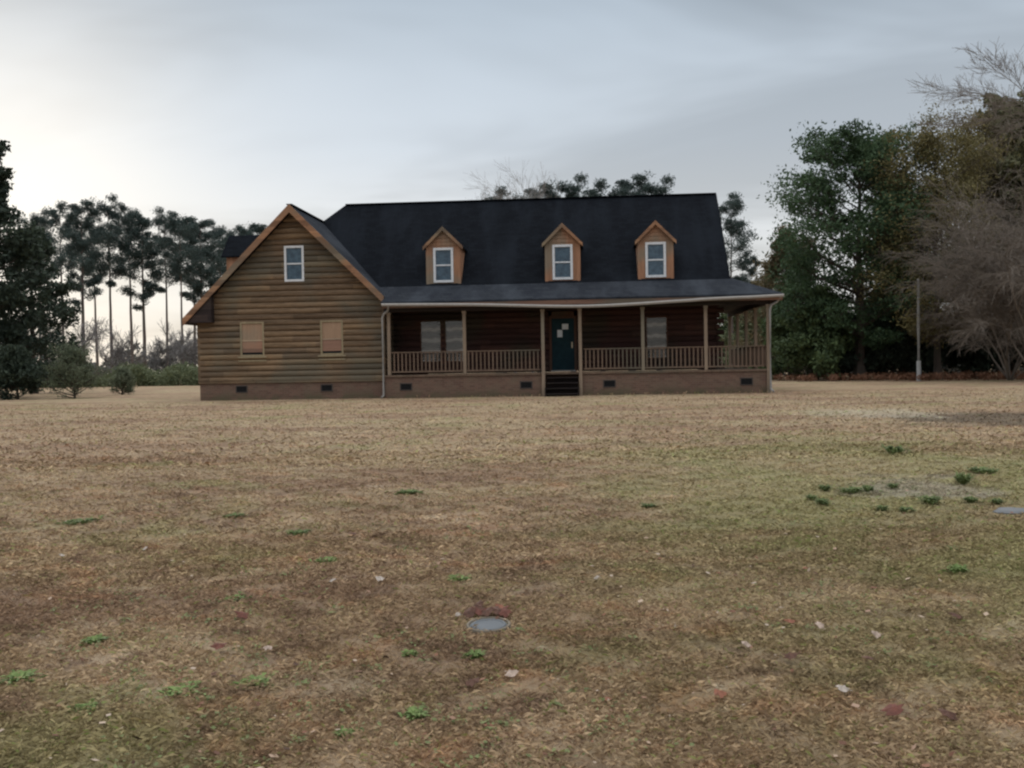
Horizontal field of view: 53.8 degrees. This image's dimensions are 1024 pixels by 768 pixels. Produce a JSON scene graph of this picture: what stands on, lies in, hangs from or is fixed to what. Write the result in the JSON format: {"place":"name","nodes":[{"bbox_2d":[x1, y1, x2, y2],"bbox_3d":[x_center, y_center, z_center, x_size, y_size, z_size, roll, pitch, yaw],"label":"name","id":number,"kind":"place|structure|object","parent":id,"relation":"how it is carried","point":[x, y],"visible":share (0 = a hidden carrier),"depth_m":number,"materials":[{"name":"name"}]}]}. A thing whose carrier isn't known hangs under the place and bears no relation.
{"place":"outdoors","nodes":[
{"label":"outdoors","id":0,"kind":"place"},
{"bbox_2d":[0,369,1023,767],"bbox_3d":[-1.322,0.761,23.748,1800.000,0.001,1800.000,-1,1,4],"label":"ground","id":1,"kind":"structure","parent":0,"point":[102,397],"depth_m":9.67,"materials":[{"name":"beige plant"}]},
{"bbox_2d":[0,344,47,399],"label":"shrub","id":2,"kind":"object","parent":1,"relation":"on","point":[20,371],"visible":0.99,"depth_m":46.42,"materials":[{"name":"green plant"}]},
{"bbox_2d":[0,669,47,684],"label":"weed tuft","id":3,"kind":"object","parent":1,"relation":"on","point":[27,673],"visible":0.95,"depth_m":3.88,"materials":[{"name":"green plant"}]},
{"bbox_2d":[0,139,69,390],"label":"conifer tree","id":4,"kind":"object","parent":1,"relation":"on","point":[15,248],"visible":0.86,"depth_m":50.41,"materials":[{"name":"green plant"}]},
{"bbox_2d":[13,207,66,361],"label":"pine tree","id":5,"kind":"object","parent":1,"relation":"on","point":[42,221],"visible":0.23,"depth_m":103.59,"materials":[{"name":"green plant"}]},
{"bbox_2d":[0,226,85,393],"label":"conifer tree","id":6,"kind":"object","parent":1,"relation":"on","point":[62,311],"visible":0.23,"depth_m":59.81,"materials":[{"name":"green plant"}]},
{"bbox_2d":[37,201,86,334],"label":"pine tree","id":7,"kind":"object","parent":1,"relation":"on","point":[60,208],"visible":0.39,"depth_m":111.09,"materials":[{"name":"green plant"}]},
{"bbox_2d":[28,318,108,364],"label":"bare tree","id":8,"kind":"object","parent":1,"relation":"on","point":[91,334],"visible":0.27,"depth_m":92.91,"materials":[{"name":"plant"}]},
{"bbox_2d":[36,341,123,397],"bbox_3d":[-20.155,-0.602,46.955,3.590,2.913,3.355,-2,1,-40],"label":"shrub","id":9,"kind":"object","parent":1,"relation":"on","point":[71,359],"visible":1,"depth_m":46.67,"materials":[{"name":"green plant"}]},
{"bbox_2d":[57,515,103,524],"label":"weed tuft","id":10,"kind":"object","parent":1,"relation":"on","point":[82,521],"visible":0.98,"depth_m":7.90,"materials":[{"name":"green plant"}]},
{"bbox_2d":[66,698,98,714],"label":"weed tuft","id":11,"kind":"object","parent":1,"relation":"on","point":[89,704],"visible":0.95,"depth_m":3.52,"materials":[{"name":"green plant"}]},
{"bbox_2d":[51,196,119,369],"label":"pine tree","id":12,"kind":"object","parent":1,"relation":"on","point":[81,243],"visible":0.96,"depth_m":97.38,"materials":[{"name":"green plant"}]},
{"bbox_2d":[62,220,117,376],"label":"pine tree","id":13,"kind":"object","parent":1,"relation":"on","point":[95,316],"visible":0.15,"depth_m":127.86,"materials":[{"name":"green plant"}]},
{"bbox_2d":[80,633,110,645],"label":"weed tuft","id":14,"kind":"object","parent":1,"relation":"on","point":[92,639],"visible":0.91,"depth_m":4.37,"materials":[{"name":"green plant"}]},
{"bbox_2d":[71,193,134,373],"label":"pine tree","id":15,"kind":"object","parent":1,"relation":"on","point":[112,215],"visible":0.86,"depth_m":101.45,"materials":[{"name":"green plant"}]},
{"bbox_2d":[14,361,199,387],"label":"field brush","id":16,"kind":"object","parent":1,"relation":"on","point":[185,373],"visible":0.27,"depth_m":82.43,"materials":[{"name":"green plant"}]},
{"bbox_2d":[83,318,152,372],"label":"bare tree","id":17,"kind":"object","parent":1,"relation":"on","point":[114,354],"visible":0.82,"depth_m":95.71,"materials":[{"name":"plant"}]},
{"bbox_2d":[106,365,137,394],"bbox_3d":[-20.571,-0.186,53.109,1.580,1.642,1.823,-1,1,4],"label":"shrub","id":18,"kind":"object","parent":1,"relation":"on","point":[124,377],"visible":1,"depth_m":52.86,"materials":[{"name":"green plant"}]},
{"bbox_2d":[95,202,155,363],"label":"pine tree","id":19,"kind":"object","parent":1,"relation":"on","point":[122,208],"visible":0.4,"depth_m":117.15,"materials":[{"name":"green plant"}]},
{"bbox_2d":[110,207,167,367],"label":"pine tree","id":20,"kind":"object","parent":1,"relation":"on","point":[144,240],"visible":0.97,"depth_m":103.13,"materials":[{"name":"green plant"}]},
{"bbox_2d":[138,206,185,366],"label":"pine tree","id":21,"kind":"object","parent":1,"relation":"on","point":[158,223],"visible":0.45,"depth_m":107.45,"materials":[{"name":"green plant"}]},
{"bbox_2d":[141,331,197,371],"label":"bare tree","id":22,"kind":"object","parent":1,"relation":"on","point":[159,350],"visible":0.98,"depth_m":89.50,"materials":[{"name":"plant"}]},
{"bbox_2d":[158,319,197,365],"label":"bare tree","id":23,"kind":"object","parent":1,"relation":"on","point":[194,359],"visible":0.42,"depth_m":93.30,"materials":[{"name":"plant"}]},
{"bbox_2d":[156,678,207,697],"bbox_3d":[-1.186,1.117,3.714,0.218,0.016,0.229,-1,1,4],"label":"weed tuft","id":24,"kind":"object","parent":1,"relation":"on","point":[174,688],"visible":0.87,"depth_m":3.70,"materials":[{"name":"green plant"}]},
{"bbox_2d":[154,211,212,363],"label":"pine tree","id":25,"kind":"object","parent":1,"relation":"on","point":[178,228],"visible":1,"depth_m":97.48,"materials":[{"name":"green plant"}]},
{"bbox_2d":[166,217,219,366],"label":"pine tree","id":26,"kind":"object","parent":1,"relation":"on","point":[189,286],"visible":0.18,"depth_m":129.62,"materials":[{"name":"green plant"}]},
{"bbox_2d":[177,213,223,304],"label":"pine tree","id":27,"kind":"object","parent":1,"relation":"on","point":[197,293],"visible":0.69,"depth_m":111.40,"materials":[{"name":"green plant"}]},
{"bbox_2d":[204,236,226,286],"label":"pine tree","id":28,"kind":"object","parent":1,"relation":"on","point":[217,262],"visible":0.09,"depth_m":126.79,"materials":[{"name":"green plant"}]},
{"bbox_2d":[199,218,235,282],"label":"pine tree","id":29,"kind":"object","parent":1,"relation":"on","point":[216,232],"visible":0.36,"depth_m":117.09,"materials":[{"name":"green plant"}]},
{"bbox_2d":[210,643,231,649],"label":"fallen leaf","id":30,"kind":"object","parent":1,"relation":"on","point":[216,646],"visible":1,"depth_m":4.18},
{"bbox_2d":[219,591,252,602],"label":"weed tuft","id":31,"kind":"object","parent":1,"relation":"on","point":[236,595],"visible":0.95,"depth_m":5.16,"materials":[{"name":"green plant"}]},
{"bbox_2d":[218,224,257,272],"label":"pine tree","id":32,"kind":"object","parent":1,"relation":"on","point":[240,230],"visible":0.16,"depth_m":103.59,"materials":[{"name":"green plant"}]},
{"bbox_2d":[234,611,250,618],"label":"fallen leaf","id":33,"kind":"object","parent":1,"relation":"on","point":[241,614],"visible":1,"depth_m":4.71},
{"bbox_2d":[232,671,277,688],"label":"weed tuft","id":34,"kind":"object","parent":1,"relation":"on","point":[255,678],"visible":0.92,"depth_m":3.79,"materials":[{"name":"green plant"}]},
{"bbox_2d":[245,221,267,234],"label":"pine tree","id":35,"kind":"object","parent":1,"relation":"on","point":[258,230],"visible":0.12,"depth_m":109.60,"materials":[{"name":"green plant"}]},
{"bbox_2d":[286,529,312,536],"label":"weed tuft","id":36,"kind":"object","parent":1,"relation":"on","point":[298,531],"visible":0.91,"depth_m":7.16,"materials":[{"name":"green plant"}]},
{"bbox_2d":[308,556,337,564],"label":"weed tuft","id":37,"kind":"object","parent":1,"relation":"on","point":[328,557],"visible":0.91,"depth_m":6.12,"materials":[{"name":"green plant"}]},
{"bbox_2d":[332,725,362,739],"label":"weed tuft","id":38,"kind":"object","parent":1,"relation":"on","point":[344,730],"visible":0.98,"depth_m":3.23,"materials":[{"name":"green plant"}]},
{"bbox_2d":[395,489,423,494],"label":"weed tuft","id":39,"kind":"object","parent":1,"relation":"on","point":[410,491],"visible":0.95,"depth_m":9.30,"materials":[{"name":"green plant"}]},
{"bbox_2d":[401,649,422,656],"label":"weed tuft","id":40,"kind":"object","parent":1,"relation":"on","point":[411,652],"visible":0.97,"depth_m":4.11,"materials":[{"name":"green plant"}]},
{"bbox_2d":[397,705,428,720],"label":"weed tuft","id":41,"kind":"object","parent":1,"relation":"on","point":[410,712],"visible":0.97,"depth_m":3.37,"materials":[{"name":"green plant"}]},
{"bbox_2d":[446,574,471,581],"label":"weed tuft","id":42,"kind":"object","parent":1,"relation":"on","point":[452,577],"visible":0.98,"depth_m":5.54,"materials":[{"name":"green plant"}]},
{"bbox_2d":[463,606,475,619],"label":"fallen leaf","id":43,"kind":"object","parent":1,"relation":"on","point":[468,613],"visible":1,"depth_m":4.66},
{"bbox_2d":[453,649,487,659],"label":"weed tuft","id":44,"kind":"object","parent":1,"relation":"on","point":[477,653],"visible":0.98,"depth_m":4.04,"materials":[{"name":"green plant"}]},
{"bbox_2d":[466,677,479,686],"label":"fallen leaf","id":45,"kind":"object","parent":1,"relation":"on","point":[471,682],"visible":1,"depth_m":3.65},
{"bbox_2d":[182,193,783,400],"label":"log house","id":46,"kind":"structure","parent":1,"relation":"on","point":[387,300],"depth_m":39.53,"materials":[{"name":"wood"}]},
{"bbox_2d":[238,322,266,361],"bbox_3d":[-10.134,-1.647,39.413,1.160,1.550,0.150,-1,1,4],"label":"window","id":47,"kind":"structure","parent":46,"relation":"in","point":[252,342],"depth_m":39.40,"materials":[{"name":"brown wood"}]},
{"bbox_2d":[284,245,303,281],"bbox_3d":[-8.460,-4.674,39.243,0.780,1.390,0.110,-1,1,4],"label":"window","id":48,"kind":"structure","parent":46,"relation":"in","point":[293,255],"depth_m":39.23,"materials":[{"name":"glass"}]},
{"bbox_2d":[318,320,345,359],"bbox_3d":[-6.984,-1.698,39.166,1.100,1.550,0.150,-1,1,4],"label":"window","id":49,"kind":"structure","parent":46,"relation":"in","point":[331,331],"depth_m":39.15,"materials":[{"name":"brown wood"}]},
{"bbox_2d":[420,320,441,362],"bbox_3d":[-3.273,-1.718,40.812,0.880,1.700,0.130,-1,1,4],"label":"window","id":50,"kind":"structure","parent":46,"relation":"in","point":[430,339],"depth_m":40.86,"materials":[{"name":"glass"}]},
{"bbox_2d":[444,320,462,361],"bbox_3d":[-2.277,-1.734,40.734,0.880,1.700,0.130,-1,1,4],"label":"window","id":51,"kind":"structure","parent":46,"relation":"in","point":[453,330],"depth_m":40.79,"materials":[{"name":"glass"}]},
{"bbox_2d":[551,318,574,369],"bbox_3d":[2.041,-1.588,40.369,0.900,2.070,0.140,-1,1,4],"label":"door","id":52,"kind":"structure","parent":46,"relation":"in","point":[563,358],"depth_m":40.38,"materials":[{"name":"paint"}]},
{"bbox_2d":[646,316,667,358],"bbox_3d":[5.748,-1.848,40.104,0.860,1.670,0.130,-1,1,4],"label":"window","id":53,"kind":"structure","parent":46,"relation":"in","point":[656,326],"depth_m":40.15,"materials":[{"name":"glass"}]},
{"bbox_2d":[480,607,494,615],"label":"fallen leaf","id":54,"kind":"object","parent":1,"relation":"on","point":[487,611],"visible":1,"depth_m":4.67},
{"bbox_2d":[466,617,510,633],"bbox_3d":[-0.105,1.088,4.538,0.205,0.022,0.262,-1,1,4],"label":"utility cover","id":55,"kind":"object","parent":1,"relation":"on","point":[489,624],"visible":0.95,"depth_m":4.53,"materials":[{"name":"plastic"}]},
{"bbox_2d":[481,185,524,372],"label":"pine tree","id":56,"kind":"object","parent":1,"relation":"on","point":[498,192],"visible":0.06,"depth_m":96.64,"materials":[{"name":"green plant"}]},
{"bbox_2d":[498,608,511,617],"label":"fallen leaf","id":57,"kind":"object","parent":1,"relation":"on","point":[504,612],"visible":1,"depth_m":4.66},
{"bbox_2d":[0,424,1022,767],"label":"weeds","id":58,"kind":"object","parent":1,"relation":"on","point":[228,708],"visible":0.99,"depth_m":3.98,"materials":[{"name":"green plant"}]},
{"bbox_2d":[465,161,557,372],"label":"bare tree","id":59,"kind":"object","parent":1,"relation":"on","point":[516,191],"visible":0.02,"depth_m":83.89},
{"bbox_2d":[504,670,518,676],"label":"fallen leaf","id":60,"kind":"object","parent":1,"relation":"on","point":[511,673],"visible":1,"depth_m":3.75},
{"bbox_2d":[0,416,1023,767],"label":"leaf litter","id":61,"kind":"object","parent":1,"relation":"on","point":[526,612],"visible":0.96,"depth_m":4.37,"materials":[{"name":"plant"}]},
{"bbox_2d":[478,160,564,199],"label":"bare tree","id":62,"kind":"object","parent":1,"relation":"on","point":[522,182],"visible":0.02,"depth_m":88.83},
{"bbox_2d":[38,284,1023,374],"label":"wood","id":63,"kind":"object","parent":1,"relation":"on","point":[174,361],"visible":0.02,"depth_m":159.32,"materials":[{"name":"plant"}]},
{"bbox_2d":[522,179,562,197],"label":"pine tree","id":64,"kind":"object","parent":1,"relation":"on","point":[550,190],"visible":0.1,"depth_m":94.92,"materials":[{"name":"green plant"}]},
{"bbox_2d":[539,172,588,371],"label":"pine tree","id":65,"kind":"object","parent":1,"relation":"on","point":[573,188],"visible":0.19,"depth_m":96.88,"materials":[{"name":"green plant"}]},
{"bbox_2d":[576,178,624,196],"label":"pine tree","id":66,"kind":"object","parent":1,"relation":"on","point":[599,185],"visible":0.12,"depth_m":93.75,"materials":[{"name":"green plant"}]},
{"bbox_2d":[614,171,654,370],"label":"pine tree","id":67,"kind":"object","parent":1,"relation":"on","point":[627,185],"visible":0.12,"depth_m":95.94,"materials":[{"name":"green plant"}]},
{"bbox_2d":[624,173,675,194],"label":"pine tree","id":68,"kind":"object","parent":1,"relation":"on","point":[649,189],"visible":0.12,"depth_m":93.96,"materials":[{"name":"green plant"}]},
{"bbox_2d":[714,689,730,697],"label":"fallen leaf","id":69,"kind":"object","parent":1,"relation":"on","point":[721,693],"visible":1,"depth_m":3.48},
{"bbox_2d":[718,313,743,367],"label":"bush","id":70,"kind":"object","parent":1,"relation":"on","point":[725,327],"visible":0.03,"depth_m":81.54,"materials":[{"name":"green plant"}]},
{"bbox_2d":[718,191,759,367],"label":"pine tree","id":71,"kind":"object","parent":1,"relation":"on","point":[734,227],"visible":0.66,"depth_m":73.31,"materials":[{"name":"green plant"}]},
{"bbox_2d":[719,306,780,367],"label":"bush","id":72,"kind":"object","parent":1,"relation":"on","point":[741,330],"visible":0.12,"depth_m":73.00,"materials":[{"name":"green plant"}]},
{"bbox_2d":[739,254,764,284],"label":"pine tree","id":73,"kind":"object","parent":1,"relation":"on","point":[751,271],"visible":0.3,"depth_m":95.25,"materials":[{"name":"green plant"}]},
{"bbox_2d":[722,224,825,374],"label":"bushy tree","id":74,"kind":"object","parent":1,"relation":"on","point":[771,260],"visible":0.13,"depth_m":65.42,"materials":[{"name":"green plant"}]},
{"bbox_2d":[748,290,816,379],"bbox_3d":[16.939,-2.942,61.497,4.307,5.638,5.495,-1,1,-21],"label":"bush","id":75,"kind":"object","parent":1,"relation":"on","point":[779,330],"visible":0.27,"depth_m":61.36,"materials":[{"name":"green plant"}]},
{"bbox_2d":[780,652,798,659],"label":"fallen leaf","id":76,"kind":"object","parent":1,"relation":"on","point":[789,656],"visible":1,"depth_m":3.91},
{"bbox_2d":[771,282,861,380],"bbox_3d":[17.627,-2.998,57.899,4.639,5.706,4.852,-2,1,-39],"label":"bush","id":77,"kind":"object","parent":1,"relation":"on","point":[808,342],"visible":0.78,"depth_m":57.32,"materials":[{"name":"green plant"}]},
{"bbox_2d":[815,498,831,505],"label":"weed tuft","id":78,"kind":"object","parent":1,"relation":"on","point":[823,501],"visible":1,"depth_m":8.14,"materials":[{"name":"green plant"}]},
{"bbox_2d":[836,685,852,691],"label":"fallen leaf","id":79,"kind":"object","parent":1,"relation":"on","point":[843,688],"visible":1,"depth_m":3.50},
{"bbox_2d":[815,311,875,378],"bbox_3d":[19.741,-2.365,59.722,4.793,4.374,4.571,-1,1,4],"label":"bush","id":80,"kind":"object","parent":1,"relation":"on","point":[847,365],"visible":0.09,"depth_m":58.30,"materials":[{"name":"green plant"}]},
{"bbox_2d":[835,485,867,493],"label":"weed tuft","id":81,"kind":"object","parent":1,"relation":"on","point":[854,490],"visible":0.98,"depth_m":8.83,"materials":[{"name":"green plant"}]},
{"bbox_2d":[756,118,972,379],"bbox_3d":[19.156,-7.479,57.550,14.259,14.692,12.776,-2,1,-27],"label":"deciduous tree","id":82,"kind":"object","parent":1,"relation":"on","point":[854,152],"visible":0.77,"depth_m":56.01,"materials":[{"name":"green plant"}]},
{"bbox_2d":[860,485,879,491],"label":"weed tuft","id":83,"kind":"object","parent":1,"relation":"on","point":[868,488],"visible":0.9,"depth_m":8.90,"materials":[{"name":"green plant"}]},
{"bbox_2d":[880,703,909,715],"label":"fallen leaf","id":84,"kind":"object","parent":1,"relation":"on","point":[894,709],"visible":1,"depth_m":3.28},
{"bbox_2d":[881,444,909,453],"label":"weed tuft","id":85,"kind":"object","parent":1,"relation":"on","point":[891,449],"visible":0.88,"depth_m":12.36,"materials":[{"name":"green plant"}]},
{"bbox_2d":[773,370,1023,381],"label":"leaf litter brush","id":86,"kind":"object","parent":1,"relation":"on","point":[984,375],"visible":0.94,"depth_m":54.22,"materials":[{"name":"plant"}]},
{"bbox_2d":[852,177,944,372],"bbox_3d":[24.184,-6.694,61.721,6.702,12.741,7.014,-2,1,-36],"label":"bushy tree","id":87,"kind":"object","parent":1,"relation":"on","point":[893,268],"visible":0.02,"depth_m":61.08,"materials":[{"name":"green plant"}]},
{"bbox_2d":[864,309,944,376],"bbox_3d":[22.115,-2.311,57.931,4.540,4.190,3.936,-1,1,-7],"label":"bush","id":88,"kind":"object","parent":1,"relation":"on","point":[900,356],"visible":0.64,"depth_m":57.14,"materials":[{"name":"green plant"}]},
{"bbox_2d":[916,279,920,380],"bbox_3d":[20.920,-2.681,51.966,0.230,5.470,0.230,-1,1,4],"label":"utility pole","id":89,"kind":"object","parent":1,"relation":"on","point":[918,364],"visible":0.8,"depth_m":51.91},
{"bbox_2d":[914,495,941,504],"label":"weed tuft","id":90,"kind":"object","parent":1,"relation":"on","point":[931,499],"visible":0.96,"depth_m":8.08,"materials":[{"name":"green plant"}]},
{"bbox_2d":[844,96,1022,379],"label":"deciduous tree","id":91,"kind":"object","parent":1,"relation":"on","point":[933,142],"visible":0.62,"depth_m":53.88,"materials":[{"name":"green plant"}]},
{"bbox_2d":[889,310,1001,373],"bbox_3d":[24.994,-2.138,59.281,6.225,4.745,5.230,0,1,43],"label":"bush","id":92,"kind":"object","parent":1,"relation":"on","point":[952,359],"visible":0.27,"depth_m":58.78,"materials":[{"name":"green plant"}]},
{"bbox_2d":[937,708,958,719],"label":"fallen leaf","id":93,"kind":"object","parent":1,"relation":"on","point":[949,714],"visible":1,"depth_m":3.23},
{"bbox_2d":[873,200,1023,380],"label":"bare tree","id":94,"kind":"object","parent":1,"relation":"on","point":[967,310],"visible":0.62,"depth_m":48.11,"materials":[{"name":"plant"}]},
{"bbox_2d":[883,144,1023,370],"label":"bare tree","id":95,"kind":"object","parent":1,"relation":"on","point":[997,273],"visible":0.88,"depth_m":47.07,"materials":[{"name":"plant"}]},
{"bbox_2d":[942,563,969,573],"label":"weed tuft","id":96,"kind":"object","parent":1,"relation":"on","point":[957,567],"visible":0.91,"depth_m":5.48,"materials":[{"name":"green plant"}]},
{"bbox_2d":[906,38,1023,162],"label":"bare tree","id":97,"kind":"object","parent":1,"relation":"on","point":[1010,99],"visible":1,"depth_m":28.79,"materials":[{"name":"plant"}]},
{"bbox_2d":[952,471,979,484],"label":"weed tuft","id":98,"kind":"object","parent":1,"relation":"on","point":[964,479],"visible":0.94,"depth_m":9.25,"materials":[{"name":"green plant"}]},
{"bbox_2d":[961,496,984,502],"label":"weed tuft","id":99,"kind":"object","parent":1,"relation":"on","point":[970,499],"visible":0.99,"depth_m":8.11,"materials":[{"name":"green plant"}]},
{"bbox_2d":[937,102,1023,376],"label":"deciduous tree","id":100,"kind":"object","parent":1,"relation":"on","point":[997,182],"visible":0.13,"depth_m":58.78,"materials":[{"name":"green plant"}]},
{"bbox_2d":[965,466,998,474],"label":"weed tuft","id":101,"kind":"object","parent":1,"relation":"on","point":[983,469],"visible":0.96,"depth_m":10.18,"materials":[{"name":"green plant"}]},
{"bbox_2d":[941,92,1023,371],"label":"pine tree","id":102,"kind":"object","parent":1,"relation":"on","point":[1001,112],"visible":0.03,"depth_m":61.69,"materials":[{"name":"green plant"}]},
{"bbox_2d":[944,315,1022,375],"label":"bush","id":103,"kind":"object","parent":1,"relation":"on","point":[980,355],"visible":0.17,"depth_m":58.55,"materials":[{"name":"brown plant"}]},
{"bbox_2d":[988,73,1023,341],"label":"pine tree","id":104,"kind":"object","parent":1,"relation":"on","point":[1012,164],"visible":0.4,"depth_m":55.53,"materials":[{"name":"green plant"}]},
{"bbox_2d":[989,332,1023,366],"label":"bush","id":105,"kind":"object","parent":1,"relation":"on","point":[1015,361],"visible":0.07,"depth_m":58.91,"materials":[{"name":"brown plant"}]},
{"bbox_2d":[993,507,1023,513],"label":"stone","id":106,"kind":"object","parent":1,"relation":"on","point":[1008,510],"visible":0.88,"depth_m":7.57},
{"bbox_2d":[0,0,1023,372],"label":"sky","id":107,"kind":"structure","parent":0,"point":[231,113],"materials":[{"name":"grey"}]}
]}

